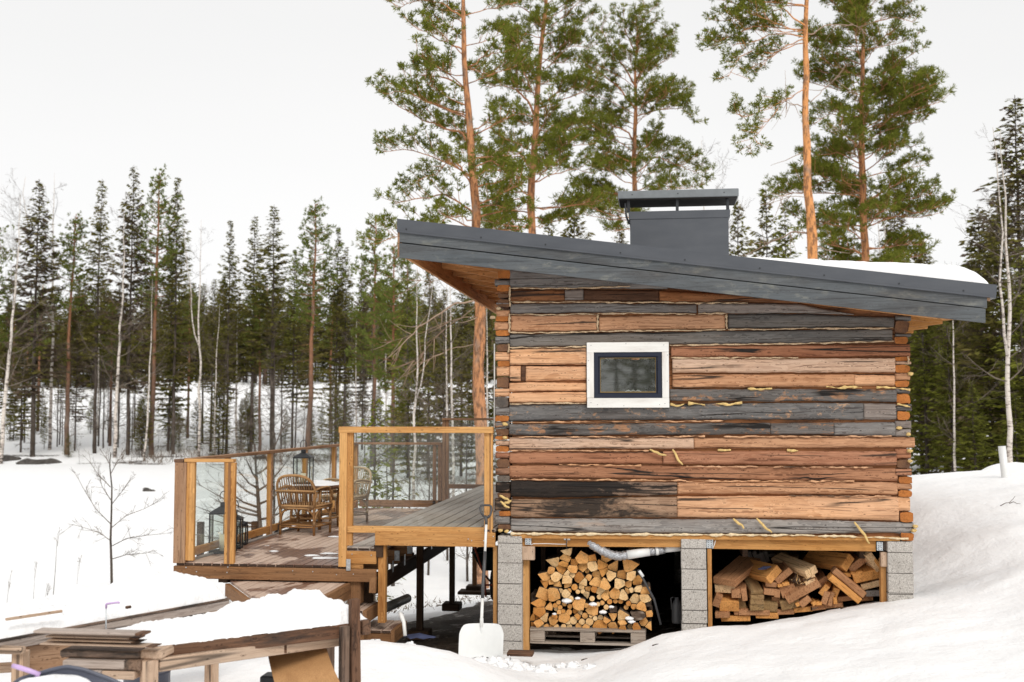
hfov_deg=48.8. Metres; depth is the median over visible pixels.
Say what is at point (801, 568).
timber offcut
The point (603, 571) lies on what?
firewood log
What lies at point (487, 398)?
birch tree
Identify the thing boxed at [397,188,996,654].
log cabin
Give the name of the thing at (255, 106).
sky
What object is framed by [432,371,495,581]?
bare tree
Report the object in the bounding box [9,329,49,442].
bare tree
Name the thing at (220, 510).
lantern
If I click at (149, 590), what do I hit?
snow
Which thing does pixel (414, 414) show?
birch tree
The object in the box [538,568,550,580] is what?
firewood log
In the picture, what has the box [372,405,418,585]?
fir tree
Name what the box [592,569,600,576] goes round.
firewood log
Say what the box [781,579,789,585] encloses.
timber offcut
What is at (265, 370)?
pine tree
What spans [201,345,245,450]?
bare tree
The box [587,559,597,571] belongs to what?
firewood log
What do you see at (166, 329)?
spruce tree
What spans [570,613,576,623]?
firewood log
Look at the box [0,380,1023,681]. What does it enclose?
ground
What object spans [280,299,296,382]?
spruce tree
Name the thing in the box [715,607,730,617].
timber offcut
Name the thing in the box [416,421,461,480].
bare shrub
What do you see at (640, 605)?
firewood log
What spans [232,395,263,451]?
spruce tree
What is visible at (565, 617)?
firewood log
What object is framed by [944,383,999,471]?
spruce tree
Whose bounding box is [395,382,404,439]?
spruce tree
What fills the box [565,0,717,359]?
pine tree
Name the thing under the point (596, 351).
window
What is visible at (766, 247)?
spruce tree
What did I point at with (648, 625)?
firewood log
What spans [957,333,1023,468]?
spruce tree
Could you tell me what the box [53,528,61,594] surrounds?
dry stalk
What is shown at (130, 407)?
bare tree
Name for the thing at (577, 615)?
firewood log
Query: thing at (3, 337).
pine tree
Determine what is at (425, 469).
bare shrub
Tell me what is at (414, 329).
spruce tree
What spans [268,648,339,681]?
cardboard sheet
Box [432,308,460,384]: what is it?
spruce tree
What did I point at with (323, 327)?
spruce tree
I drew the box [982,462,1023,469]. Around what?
snow mound
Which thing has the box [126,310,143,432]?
spruce tree
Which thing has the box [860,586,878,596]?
timber offcut
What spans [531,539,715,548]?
hook and cable
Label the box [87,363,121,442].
bare tree
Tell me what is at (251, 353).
spruce tree
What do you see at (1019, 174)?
spruce tree
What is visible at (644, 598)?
firewood log
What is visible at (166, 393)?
spruce tree
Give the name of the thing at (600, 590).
firewood log
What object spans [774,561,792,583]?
timber offcut
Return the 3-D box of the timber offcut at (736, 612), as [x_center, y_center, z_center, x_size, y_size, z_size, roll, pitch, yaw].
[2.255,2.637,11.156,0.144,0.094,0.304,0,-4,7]
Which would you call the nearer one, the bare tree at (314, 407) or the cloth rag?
the cloth rag
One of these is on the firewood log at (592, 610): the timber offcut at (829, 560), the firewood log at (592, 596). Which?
the firewood log at (592, 596)
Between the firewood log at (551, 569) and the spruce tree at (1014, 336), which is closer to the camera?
the firewood log at (551, 569)
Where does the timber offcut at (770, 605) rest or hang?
on the timber offcut at (773, 615)
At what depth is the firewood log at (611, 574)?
11.00 m
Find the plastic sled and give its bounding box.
[11,663,119,681]
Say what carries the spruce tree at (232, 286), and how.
on the ground at (958, 616)
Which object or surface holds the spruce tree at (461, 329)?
on the ground at (958, 616)
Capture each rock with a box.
[3,455,20,460]
[16,458,44,464]
[38,458,61,463]
[143,487,154,491]
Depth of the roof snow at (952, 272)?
10.31 m
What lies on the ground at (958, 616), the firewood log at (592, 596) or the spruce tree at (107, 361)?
the spruce tree at (107, 361)
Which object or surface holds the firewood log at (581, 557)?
on the firewood log at (582, 567)
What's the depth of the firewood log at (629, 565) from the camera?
11.01 m
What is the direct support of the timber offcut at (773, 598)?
on the timber offcut at (770, 605)
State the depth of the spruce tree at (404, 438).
96.94 m
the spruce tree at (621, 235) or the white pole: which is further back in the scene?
the spruce tree at (621, 235)
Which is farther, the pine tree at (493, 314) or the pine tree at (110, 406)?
the pine tree at (493, 314)
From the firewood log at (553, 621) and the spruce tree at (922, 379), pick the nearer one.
the firewood log at (553, 621)
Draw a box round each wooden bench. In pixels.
[0,597,229,681]
[60,598,370,681]
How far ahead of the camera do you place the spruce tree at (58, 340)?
162.73 m
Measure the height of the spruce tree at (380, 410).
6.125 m
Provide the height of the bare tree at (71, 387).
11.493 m
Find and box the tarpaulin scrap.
[404,633,435,638]
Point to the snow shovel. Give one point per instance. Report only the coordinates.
(481, 638)
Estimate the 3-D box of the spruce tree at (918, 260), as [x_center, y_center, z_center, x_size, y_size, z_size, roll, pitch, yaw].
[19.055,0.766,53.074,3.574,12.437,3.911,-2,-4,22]
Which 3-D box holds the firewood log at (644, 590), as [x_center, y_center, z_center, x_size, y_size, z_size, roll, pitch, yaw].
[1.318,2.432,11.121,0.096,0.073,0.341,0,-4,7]
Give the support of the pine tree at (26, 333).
on the ground at (958, 616)
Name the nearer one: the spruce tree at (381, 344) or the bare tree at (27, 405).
the bare tree at (27, 405)
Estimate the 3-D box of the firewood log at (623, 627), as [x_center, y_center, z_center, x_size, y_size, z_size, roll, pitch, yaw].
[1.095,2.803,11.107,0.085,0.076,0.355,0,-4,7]
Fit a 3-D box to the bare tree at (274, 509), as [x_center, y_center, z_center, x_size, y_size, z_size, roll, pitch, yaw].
[-4.898,3.613,24.022,1.604,4.556,0.839,0,-4,7]
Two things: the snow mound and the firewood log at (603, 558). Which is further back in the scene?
the snow mound
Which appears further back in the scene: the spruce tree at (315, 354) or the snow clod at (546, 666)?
the spruce tree at (315, 354)
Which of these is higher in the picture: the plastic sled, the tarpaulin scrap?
the tarpaulin scrap
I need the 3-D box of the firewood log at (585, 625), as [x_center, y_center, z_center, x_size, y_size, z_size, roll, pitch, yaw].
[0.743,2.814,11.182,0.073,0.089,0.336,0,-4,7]
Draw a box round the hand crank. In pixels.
[105,601,119,628]
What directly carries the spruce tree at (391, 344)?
on the ground at (958, 616)
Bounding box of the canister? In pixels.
[670,597,681,623]
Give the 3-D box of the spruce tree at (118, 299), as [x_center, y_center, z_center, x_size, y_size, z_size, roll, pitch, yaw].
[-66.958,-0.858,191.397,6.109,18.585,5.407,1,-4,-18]
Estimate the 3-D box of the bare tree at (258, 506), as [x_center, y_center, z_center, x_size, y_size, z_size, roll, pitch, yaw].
[-5.692,3.935,23.684,3.568,3.828,1.414,0,-4,7]
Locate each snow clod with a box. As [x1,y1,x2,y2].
[472,656,487,662]
[487,656,507,663]
[491,660,508,668]
[505,656,525,669]
[510,663,523,670]
[525,664,535,669]
[533,667,543,671]
[535,663,554,669]
[547,668,557,672]
[554,662,566,667]
[565,660,581,667]
[583,663,595,668]
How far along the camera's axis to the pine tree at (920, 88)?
35.82 m
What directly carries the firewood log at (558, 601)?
on the firewood log
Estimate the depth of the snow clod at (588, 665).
10.09 m
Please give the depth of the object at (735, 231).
62.33 m
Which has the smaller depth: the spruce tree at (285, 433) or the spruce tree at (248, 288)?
the spruce tree at (248, 288)
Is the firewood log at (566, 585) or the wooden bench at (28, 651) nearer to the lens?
the wooden bench at (28, 651)
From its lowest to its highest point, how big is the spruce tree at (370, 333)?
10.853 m
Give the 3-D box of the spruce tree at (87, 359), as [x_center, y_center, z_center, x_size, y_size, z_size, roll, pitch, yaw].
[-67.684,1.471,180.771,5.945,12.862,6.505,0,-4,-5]
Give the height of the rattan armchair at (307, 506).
0.756 m
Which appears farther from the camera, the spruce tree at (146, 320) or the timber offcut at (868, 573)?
the spruce tree at (146, 320)
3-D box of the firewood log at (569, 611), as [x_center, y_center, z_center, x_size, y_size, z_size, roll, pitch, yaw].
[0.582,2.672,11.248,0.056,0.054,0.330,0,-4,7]
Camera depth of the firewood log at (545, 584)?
11.14 m
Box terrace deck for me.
[173,418,511,640]
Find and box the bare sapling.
[59,446,171,583]
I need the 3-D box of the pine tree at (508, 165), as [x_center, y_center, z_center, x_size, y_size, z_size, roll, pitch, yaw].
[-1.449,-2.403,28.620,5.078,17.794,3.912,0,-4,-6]
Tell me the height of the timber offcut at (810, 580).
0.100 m
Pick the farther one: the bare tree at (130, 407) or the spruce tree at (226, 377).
the spruce tree at (226, 377)
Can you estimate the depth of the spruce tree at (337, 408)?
114.42 m
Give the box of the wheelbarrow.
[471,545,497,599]
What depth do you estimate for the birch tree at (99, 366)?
120.23 m
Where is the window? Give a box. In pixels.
[587,342,668,407]
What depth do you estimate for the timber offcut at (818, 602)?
10.87 m
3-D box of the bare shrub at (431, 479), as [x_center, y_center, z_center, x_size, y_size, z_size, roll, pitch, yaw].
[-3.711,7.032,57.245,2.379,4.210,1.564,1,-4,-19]
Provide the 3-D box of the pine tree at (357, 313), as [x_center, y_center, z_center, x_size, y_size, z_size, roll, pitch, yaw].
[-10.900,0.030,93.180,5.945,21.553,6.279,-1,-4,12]
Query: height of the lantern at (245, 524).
0.265 m
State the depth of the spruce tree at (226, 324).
160.03 m
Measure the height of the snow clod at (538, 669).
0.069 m
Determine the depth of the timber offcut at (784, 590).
10.95 m
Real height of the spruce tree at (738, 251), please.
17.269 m
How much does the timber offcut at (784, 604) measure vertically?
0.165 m
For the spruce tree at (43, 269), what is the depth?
101.47 m
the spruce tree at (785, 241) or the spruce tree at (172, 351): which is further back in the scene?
the spruce tree at (172, 351)
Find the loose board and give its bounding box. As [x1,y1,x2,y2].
[5,610,62,620]
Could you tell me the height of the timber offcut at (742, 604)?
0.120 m
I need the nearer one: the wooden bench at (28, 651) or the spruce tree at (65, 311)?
the wooden bench at (28, 651)
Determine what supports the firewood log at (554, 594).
on the firewood log at (549, 605)
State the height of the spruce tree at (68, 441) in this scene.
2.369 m
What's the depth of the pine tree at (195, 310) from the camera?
117.18 m
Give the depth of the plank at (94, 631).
6.39 m
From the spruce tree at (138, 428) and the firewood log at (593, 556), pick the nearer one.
the firewood log at (593, 556)
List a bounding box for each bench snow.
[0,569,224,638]
[117,588,366,645]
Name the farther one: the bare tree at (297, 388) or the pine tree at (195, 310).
the pine tree at (195, 310)
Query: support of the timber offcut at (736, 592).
on the timber offcut at (728, 602)
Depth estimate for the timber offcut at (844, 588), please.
10.76 m
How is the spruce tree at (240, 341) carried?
on the ground at (958, 616)
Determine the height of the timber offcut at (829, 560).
0.194 m
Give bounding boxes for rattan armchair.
[275,474,333,535]
[321,466,372,521]
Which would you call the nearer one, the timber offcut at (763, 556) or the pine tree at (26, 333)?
the timber offcut at (763, 556)
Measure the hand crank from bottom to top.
0.258 m
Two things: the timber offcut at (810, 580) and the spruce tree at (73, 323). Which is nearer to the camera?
the timber offcut at (810, 580)
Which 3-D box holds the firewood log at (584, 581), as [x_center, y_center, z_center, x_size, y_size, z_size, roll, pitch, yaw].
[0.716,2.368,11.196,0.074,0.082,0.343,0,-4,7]
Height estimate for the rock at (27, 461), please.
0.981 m
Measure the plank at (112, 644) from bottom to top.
0.006 m
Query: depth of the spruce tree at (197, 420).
107.73 m
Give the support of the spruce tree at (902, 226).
on the ground at (958, 616)
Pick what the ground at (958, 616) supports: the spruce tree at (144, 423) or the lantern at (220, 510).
the spruce tree at (144, 423)
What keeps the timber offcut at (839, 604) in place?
on the timber offcut at (822, 607)
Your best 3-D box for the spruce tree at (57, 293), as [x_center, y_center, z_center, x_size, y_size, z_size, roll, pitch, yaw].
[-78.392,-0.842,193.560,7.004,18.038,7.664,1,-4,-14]
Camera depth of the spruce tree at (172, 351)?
175.71 m
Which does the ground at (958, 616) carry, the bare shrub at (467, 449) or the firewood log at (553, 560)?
the bare shrub at (467, 449)
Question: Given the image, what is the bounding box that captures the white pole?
[998,446,1008,477]
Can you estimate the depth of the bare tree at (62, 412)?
112.12 m
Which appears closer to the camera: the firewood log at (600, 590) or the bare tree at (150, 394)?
the firewood log at (600, 590)
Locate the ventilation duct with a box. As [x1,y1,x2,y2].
[587,540,680,560]
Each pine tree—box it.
[0,224,25,346]
[0,300,33,384]
[13,299,45,383]
[28,284,57,431]
[49,210,102,454]
[95,304,132,445]
[127,164,184,454]
[167,289,213,381]
[177,290,203,437]
[234,277,271,383]
[243,276,279,450]
[243,283,292,384]
[280,195,352,454]
[319,293,347,429]
[344,214,411,465]
[355,0,557,588]
[358,241,423,471]
[364,289,388,379]
[386,259,427,433]
[411,300,438,383]
[446,0,611,233]
[485,309,497,379]
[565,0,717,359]
[695,0,879,258]
[757,0,957,262]
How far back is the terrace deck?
11.42 m
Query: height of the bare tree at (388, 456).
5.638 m
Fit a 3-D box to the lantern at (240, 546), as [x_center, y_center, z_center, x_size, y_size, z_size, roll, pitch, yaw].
[-3.102,2.045,12.621,0.194,0.538,0.194,0,-4,-4]
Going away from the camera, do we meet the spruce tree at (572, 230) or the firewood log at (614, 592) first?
the firewood log at (614, 592)
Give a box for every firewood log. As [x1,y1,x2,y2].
[530,613,535,620]
[531,597,548,606]
[533,602,547,616]
[534,618,543,627]
[536,584,549,600]
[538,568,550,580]
[540,579,548,587]
[540,610,550,621]
[544,619,549,626]
[545,601,554,609]
[546,553,561,566]
[547,565,555,573]
[548,584,562,601]
[549,612,558,625]
[551,569,564,581]
[552,611,558,618]
[554,576,562,586]
[556,565,567,574]
[556,596,562,604]
[558,560,570,566]
[558,608,571,622]
[559,553,572,561]
[561,547,573,555]
[561,605,566,612]
[562,573,573,583]
[562,588,572,597]
[564,579,573,587]
[566,607,572,614]
[567,563,578,572]
[568,591,575,601]
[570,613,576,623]
[571,555,577,564]
[571,580,578,589]
[572,593,586,610]
[574,569,585,582]
[574,612,580,619]
[575,547,589,563]
[578,563,587,571]
[579,613,585,624]
[580,574,588,585]
[582,608,588,618]
[582,621,589,627]
[583,590,590,598]
[584,598,589,607]
[585,571,592,580]
[585,583,591,590]
[585,598,599,615]
[586,615,593,624]
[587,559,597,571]
[588,551,598,561]
[589,576,601,586]
[589,592,595,600]
[591,586,597,592]
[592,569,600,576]
[592,616,607,633]
[596,586,604,593]
[597,555,608,569]
[599,566,607,576]
[600,574,611,589]
[601,555,611,561]
[601,589,609,600]
[603,613,610,623]
[604,600,609,609]
[606,569,616,580]
[608,559,618,571]
[608,617,618,633]
[609,583,620,598]
[609,603,617,612]
[609,609,617,620]
[615,575,625,588]
[617,566,626,578]
[618,604,629,619]
[618,619,627,625]
[619,586,628,600]
[619,624,626,629]
[623,558,639,571]
[625,579,631,587]
[626,595,630,605]
[627,568,635,580]
[629,583,633,592]
[629,591,639,602]
[630,608,645,620]
[631,603,636,608]
[632,620,641,629]
[633,571,643,584]
[634,581,642,591]
[636,600,646,611]
[639,592,650,602]
[639,617,648,625]
[641,582,650,593]
[645,617,651,630]
[646,605,652,616]
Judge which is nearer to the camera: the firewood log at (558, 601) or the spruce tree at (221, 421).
the firewood log at (558, 601)
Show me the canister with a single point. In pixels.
(676, 607)
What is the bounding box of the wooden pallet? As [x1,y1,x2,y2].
[530,622,646,645]
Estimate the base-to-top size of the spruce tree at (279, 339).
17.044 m
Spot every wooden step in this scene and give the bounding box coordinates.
[360,601,377,639]
[365,620,406,642]
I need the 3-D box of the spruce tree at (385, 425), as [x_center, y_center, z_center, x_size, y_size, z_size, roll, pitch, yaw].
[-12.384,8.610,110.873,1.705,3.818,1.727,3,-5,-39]
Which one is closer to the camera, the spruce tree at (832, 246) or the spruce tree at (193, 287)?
the spruce tree at (832, 246)
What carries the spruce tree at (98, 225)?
on the ground at (958, 616)
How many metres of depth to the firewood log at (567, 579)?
11.07 m
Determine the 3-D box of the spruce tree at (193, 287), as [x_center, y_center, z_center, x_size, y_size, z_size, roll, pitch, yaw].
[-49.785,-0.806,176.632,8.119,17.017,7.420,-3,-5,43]
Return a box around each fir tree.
[354,395,408,600]
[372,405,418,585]
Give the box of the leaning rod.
[637,569,661,624]
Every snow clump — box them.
[562,598,571,603]
[625,616,633,620]
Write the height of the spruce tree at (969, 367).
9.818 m
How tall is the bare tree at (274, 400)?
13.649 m
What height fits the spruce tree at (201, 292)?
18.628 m
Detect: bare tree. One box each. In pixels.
[0,359,22,439]
[1,329,45,439]
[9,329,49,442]
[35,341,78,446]
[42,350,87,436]
[44,363,77,445]
[49,337,89,427]
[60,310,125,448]
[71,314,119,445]
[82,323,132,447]
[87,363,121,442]
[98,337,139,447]
[99,340,141,425]
[107,358,146,449]
[134,341,166,423]
[134,358,167,438]
[170,439,312,552]
[201,312,253,453]
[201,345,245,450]
[233,351,275,429]
[246,310,301,449]
[246,406,312,529]
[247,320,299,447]
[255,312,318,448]
[269,315,320,447]
[277,388,324,500]
[298,373,353,510]
[299,363,327,443]
[330,390,384,507]
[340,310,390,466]
[351,362,385,455]
[358,390,414,507]
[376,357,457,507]
[383,358,422,462]
[391,296,433,451]
[395,347,437,462]
[396,382,459,574]
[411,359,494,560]
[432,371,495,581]
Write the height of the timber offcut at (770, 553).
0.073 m
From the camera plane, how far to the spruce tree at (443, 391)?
70.04 m
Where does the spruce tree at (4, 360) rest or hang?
on the ground at (958, 616)
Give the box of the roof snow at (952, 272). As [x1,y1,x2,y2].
[750,257,987,283]
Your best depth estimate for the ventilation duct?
10.88 m
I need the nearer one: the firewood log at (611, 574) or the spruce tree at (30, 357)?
the firewood log at (611, 574)
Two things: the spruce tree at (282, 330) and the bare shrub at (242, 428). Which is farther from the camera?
the spruce tree at (282, 330)
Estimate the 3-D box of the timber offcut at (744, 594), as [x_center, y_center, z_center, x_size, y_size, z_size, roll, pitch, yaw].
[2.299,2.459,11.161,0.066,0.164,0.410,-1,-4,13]
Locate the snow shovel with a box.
[459,504,503,657]
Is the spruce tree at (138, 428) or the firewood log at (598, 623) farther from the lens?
the spruce tree at (138, 428)
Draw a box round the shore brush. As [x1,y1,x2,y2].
[109,442,500,465]
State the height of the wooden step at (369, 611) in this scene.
0.499 m
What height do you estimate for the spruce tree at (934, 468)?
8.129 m
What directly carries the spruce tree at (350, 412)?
on the ground at (958, 616)
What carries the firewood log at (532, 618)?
on the firewood log
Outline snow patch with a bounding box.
[312,557,337,558]
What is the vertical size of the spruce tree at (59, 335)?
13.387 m
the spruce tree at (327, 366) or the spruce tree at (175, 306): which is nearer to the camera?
the spruce tree at (175, 306)
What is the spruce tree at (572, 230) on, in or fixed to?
on the ground at (958, 616)
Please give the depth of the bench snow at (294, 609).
7.03 m
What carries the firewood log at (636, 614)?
on the firewood log at (636, 625)
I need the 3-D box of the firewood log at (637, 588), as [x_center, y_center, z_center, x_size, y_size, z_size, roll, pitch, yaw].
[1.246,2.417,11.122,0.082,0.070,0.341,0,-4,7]
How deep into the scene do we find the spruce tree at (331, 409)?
96.89 m
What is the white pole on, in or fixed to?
on the ground at (958, 616)
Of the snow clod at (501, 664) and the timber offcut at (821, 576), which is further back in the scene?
the timber offcut at (821, 576)
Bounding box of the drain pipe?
[387,594,411,611]
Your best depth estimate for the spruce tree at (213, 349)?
174.85 m
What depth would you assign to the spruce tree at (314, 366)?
199.93 m
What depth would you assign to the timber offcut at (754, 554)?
11.83 m
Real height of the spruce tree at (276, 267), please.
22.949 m
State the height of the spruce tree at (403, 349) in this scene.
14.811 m
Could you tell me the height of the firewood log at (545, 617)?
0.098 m
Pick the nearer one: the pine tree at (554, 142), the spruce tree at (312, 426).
the pine tree at (554, 142)
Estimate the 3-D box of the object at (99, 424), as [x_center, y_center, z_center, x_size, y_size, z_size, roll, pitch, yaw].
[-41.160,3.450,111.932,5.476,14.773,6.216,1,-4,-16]
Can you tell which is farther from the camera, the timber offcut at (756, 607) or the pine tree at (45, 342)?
the pine tree at (45, 342)
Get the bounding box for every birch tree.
[0,185,80,463]
[1,167,90,449]
[70,272,109,435]
[75,203,190,457]
[115,281,187,460]
[139,225,220,456]
[189,304,237,454]
[191,275,269,452]
[331,300,369,441]
[354,295,398,438]
[387,267,489,496]
[394,265,471,499]
[400,279,472,492]
[439,299,499,437]
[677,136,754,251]
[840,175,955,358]
[921,261,1016,471]
[951,119,1023,462]
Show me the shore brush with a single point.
(196, 455)
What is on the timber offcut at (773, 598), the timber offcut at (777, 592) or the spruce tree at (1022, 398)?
the timber offcut at (777, 592)
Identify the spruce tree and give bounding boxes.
[0,181,76,456]
[0,299,17,427]
[0,329,11,388]
[2,319,39,451]
[5,379,22,439]
[6,299,46,384]
[23,313,44,383]
[30,394,39,432]
[35,389,48,431]
[37,337,56,384]
[39,404,47,446]
[40,313,73,386]
[41,314,79,385]
[43,285,71,383]
[53,325,66,444]
[56,289,100,385]
[57,311,81,384]
[61,316,90,450]
[62,298,73,326]
[63,431,75,456]
[65,285,117,388]
[71,283,93,384]
[72,290,126,386]
[73,180,118,453]
[74,313,98,387]
[85,398,92,432]
[89,316,123,385]
[92,166,160,454]
[108,311,144,385]
[113,282,126,380]
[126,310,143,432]
[128,388,156,455]
[130,320,151,385]
[130,397,148,450]
[132,285,161,376]
[136,270,166,404]
[145,261,194,450]
[149,178,202,452]
[156,297,168,382]
[156,300,186,378]
[159,388,184,449]
[164,394,185,445]
[166,287,195,379]
[175,405,186,450]
[176,282,210,381]
[180,313,211,381]
[184,397,208,449]
[189,283,213,442]
[193,285,211,360]
[197,279,226,451]
[197,311,220,378]
[199,376,237,454]
[203,220,247,453]
[208,285,244,379]
[211,286,235,372]
[212,395,220,443]
[214,302,237,378]
[218,293,248,381]
[219,328,233,433]
[230,216,276,451]
[232,300,248,381]
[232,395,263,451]
[235,398,246,448]
[237,298,256,382]
[238,318,263,382]
[240,206,300,449]
[241,388,248,431]
[244,382,263,443]
[246,338,258,382]
[261,283,289,428]
[261,283,295,382]
[265,315,290,384]
[275,250,308,447]
[278,410,291,447]
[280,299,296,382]
[283,307,308,382]
[289,254,328,423]
[290,316,319,381]
[295,286,326,381]
[302,291,328,382]
[311,413,317,451]
[313,317,332,379]
[313,328,322,381]
[313,371,345,460]
[316,228,355,443]
[317,402,324,437]
[318,326,332,382]
[319,310,343,371]
[327,287,351,381]
[327,385,341,440]
[330,247,362,426]
[335,398,349,441]
[338,384,355,436]
[339,292,358,375]
[346,259,380,449]
[350,299,371,380]
[352,321,379,380]
[357,377,370,424]
[370,281,401,379]
[376,388,384,440]
[376,409,389,445]
[377,303,399,376]
[380,376,413,445]
[382,278,432,477]
[382,305,395,375]
[386,297,412,377]
[394,271,451,477]
[395,285,426,379]
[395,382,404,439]
[398,405,410,456]
[410,289,475,483]
[420,305,452,378]
[425,286,438,371]
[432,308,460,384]
[444,292,474,475]
[448,324,472,382]
[450,300,507,481]
[451,307,460,370]
[452,297,492,381]
[463,400,474,452]
[484,310,496,382]
[542,220,556,235]
[556,207,601,359]
[609,209,630,359]
[729,201,756,256]
[744,189,786,257]
[772,207,801,258]
[824,227,854,258]
[873,176,927,416]
[902,227,949,474]
[906,324,969,472]
[906,325,961,473]
[910,253,954,468]
[911,321,954,462]
[917,320,996,471]
[922,207,1020,471]
[922,322,977,472]
[939,195,1023,469]
[942,246,1005,449]
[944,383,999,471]
[946,322,989,458]
[949,322,990,467]
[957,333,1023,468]
[958,95,1023,454]
[976,247,1023,461]
[995,391,1023,462]
[1013,319,1023,450]
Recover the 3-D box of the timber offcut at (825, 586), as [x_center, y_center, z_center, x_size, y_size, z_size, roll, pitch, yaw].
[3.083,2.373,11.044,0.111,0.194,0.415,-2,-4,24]
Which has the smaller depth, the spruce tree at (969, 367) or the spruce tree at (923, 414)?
the spruce tree at (969, 367)
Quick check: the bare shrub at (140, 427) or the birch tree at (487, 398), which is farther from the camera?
the bare shrub at (140, 427)
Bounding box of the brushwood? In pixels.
[789,573,810,584]
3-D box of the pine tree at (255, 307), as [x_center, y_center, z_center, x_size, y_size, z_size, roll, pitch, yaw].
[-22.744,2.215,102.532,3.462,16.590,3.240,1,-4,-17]
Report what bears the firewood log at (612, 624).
on the wooden pallet
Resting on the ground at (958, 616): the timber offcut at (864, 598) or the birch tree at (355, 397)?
the birch tree at (355, 397)
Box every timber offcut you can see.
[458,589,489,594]
[712,592,722,607]
[713,555,760,586]
[715,584,737,592]
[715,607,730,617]
[719,593,738,610]
[720,611,750,620]
[731,581,742,597]
[733,601,747,614]
[738,596,745,607]
[738,604,769,614]
[741,581,747,600]
[743,576,762,594]
[747,589,763,599]
[747,598,763,610]
[748,559,781,583]
[748,596,763,604]
[752,550,758,557]
[755,612,778,618]
[757,550,769,561]
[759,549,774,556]
[760,581,774,595]
[763,594,777,611]
[764,580,776,587]
[770,595,780,606]
[771,553,817,577]
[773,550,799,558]
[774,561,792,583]
[774,587,779,597]
[777,607,793,614]
[779,581,795,597]
[779,595,800,610]
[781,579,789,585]
[784,573,820,603]
[793,604,811,612]
[798,594,811,607]
[803,550,853,571]
[803,577,814,584]
[808,600,825,610]
[810,598,816,605]
[814,599,821,605]
[815,568,828,587]
[818,580,831,595]
[820,599,842,608]
[821,588,829,604]
[827,572,861,603]
[827,586,834,605]
[830,566,866,597]
[831,583,839,596]
[837,591,861,601]
[842,570,850,576]
[845,551,866,570]
[851,564,878,582]
[860,578,878,589]
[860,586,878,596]
[860,595,872,600]
[864,551,878,571]
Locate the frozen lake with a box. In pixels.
[0,464,511,617]
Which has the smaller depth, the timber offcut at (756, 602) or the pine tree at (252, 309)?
the timber offcut at (756, 602)
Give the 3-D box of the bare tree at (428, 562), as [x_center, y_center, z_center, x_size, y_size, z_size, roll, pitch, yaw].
[-2.417,3.903,30.296,2.422,5.757,2.134,-2,-4,29]
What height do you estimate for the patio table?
0.566 m
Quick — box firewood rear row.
[531,573,631,633]
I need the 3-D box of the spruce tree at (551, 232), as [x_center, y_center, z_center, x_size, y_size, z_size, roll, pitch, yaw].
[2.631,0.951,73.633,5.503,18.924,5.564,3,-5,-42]
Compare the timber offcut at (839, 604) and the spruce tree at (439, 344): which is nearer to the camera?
the timber offcut at (839, 604)
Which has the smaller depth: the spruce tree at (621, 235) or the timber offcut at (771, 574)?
the timber offcut at (771, 574)
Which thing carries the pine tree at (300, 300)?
on the ground at (958, 616)
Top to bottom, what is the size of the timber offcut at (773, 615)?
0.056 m
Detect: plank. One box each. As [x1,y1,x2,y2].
[33,627,150,635]
[40,641,161,647]
[45,634,144,639]
[47,638,146,642]
[507,649,533,656]
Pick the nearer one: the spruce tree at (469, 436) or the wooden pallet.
the wooden pallet
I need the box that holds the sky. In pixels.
[0,0,1023,387]
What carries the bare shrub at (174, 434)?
on the frozen lake
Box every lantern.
[208,491,237,553]
[236,500,244,548]
[237,521,247,544]
[292,440,313,483]
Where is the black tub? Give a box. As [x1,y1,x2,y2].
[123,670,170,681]
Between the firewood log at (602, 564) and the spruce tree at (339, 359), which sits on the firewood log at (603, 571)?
the firewood log at (602, 564)
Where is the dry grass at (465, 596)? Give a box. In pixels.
[345,593,490,613]
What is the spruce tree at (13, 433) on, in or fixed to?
on the ground at (958, 616)
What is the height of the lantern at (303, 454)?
0.561 m
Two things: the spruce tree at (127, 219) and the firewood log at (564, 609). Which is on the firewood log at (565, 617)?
the firewood log at (564, 609)
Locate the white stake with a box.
[398,612,406,635]
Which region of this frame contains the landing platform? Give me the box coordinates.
[225,580,350,601]
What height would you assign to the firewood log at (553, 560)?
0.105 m
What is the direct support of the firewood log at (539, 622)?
on the wooden pallet
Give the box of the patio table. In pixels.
[283,484,338,529]
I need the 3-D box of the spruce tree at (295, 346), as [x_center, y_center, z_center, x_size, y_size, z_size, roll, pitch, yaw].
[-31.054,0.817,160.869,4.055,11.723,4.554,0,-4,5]
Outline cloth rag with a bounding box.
[758,566,770,569]
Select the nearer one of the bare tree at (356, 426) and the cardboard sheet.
the cardboard sheet
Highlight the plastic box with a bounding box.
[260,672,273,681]
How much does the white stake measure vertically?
0.222 m
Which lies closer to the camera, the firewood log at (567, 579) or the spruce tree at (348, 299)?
the firewood log at (567, 579)
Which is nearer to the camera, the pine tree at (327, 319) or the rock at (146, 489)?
the rock at (146, 489)
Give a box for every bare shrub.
[131,412,147,457]
[161,416,184,459]
[162,420,188,461]
[167,407,189,451]
[230,409,254,461]
[231,412,247,451]
[402,439,431,489]
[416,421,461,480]
[416,450,436,484]
[418,455,458,498]
[419,440,440,493]
[455,413,474,475]

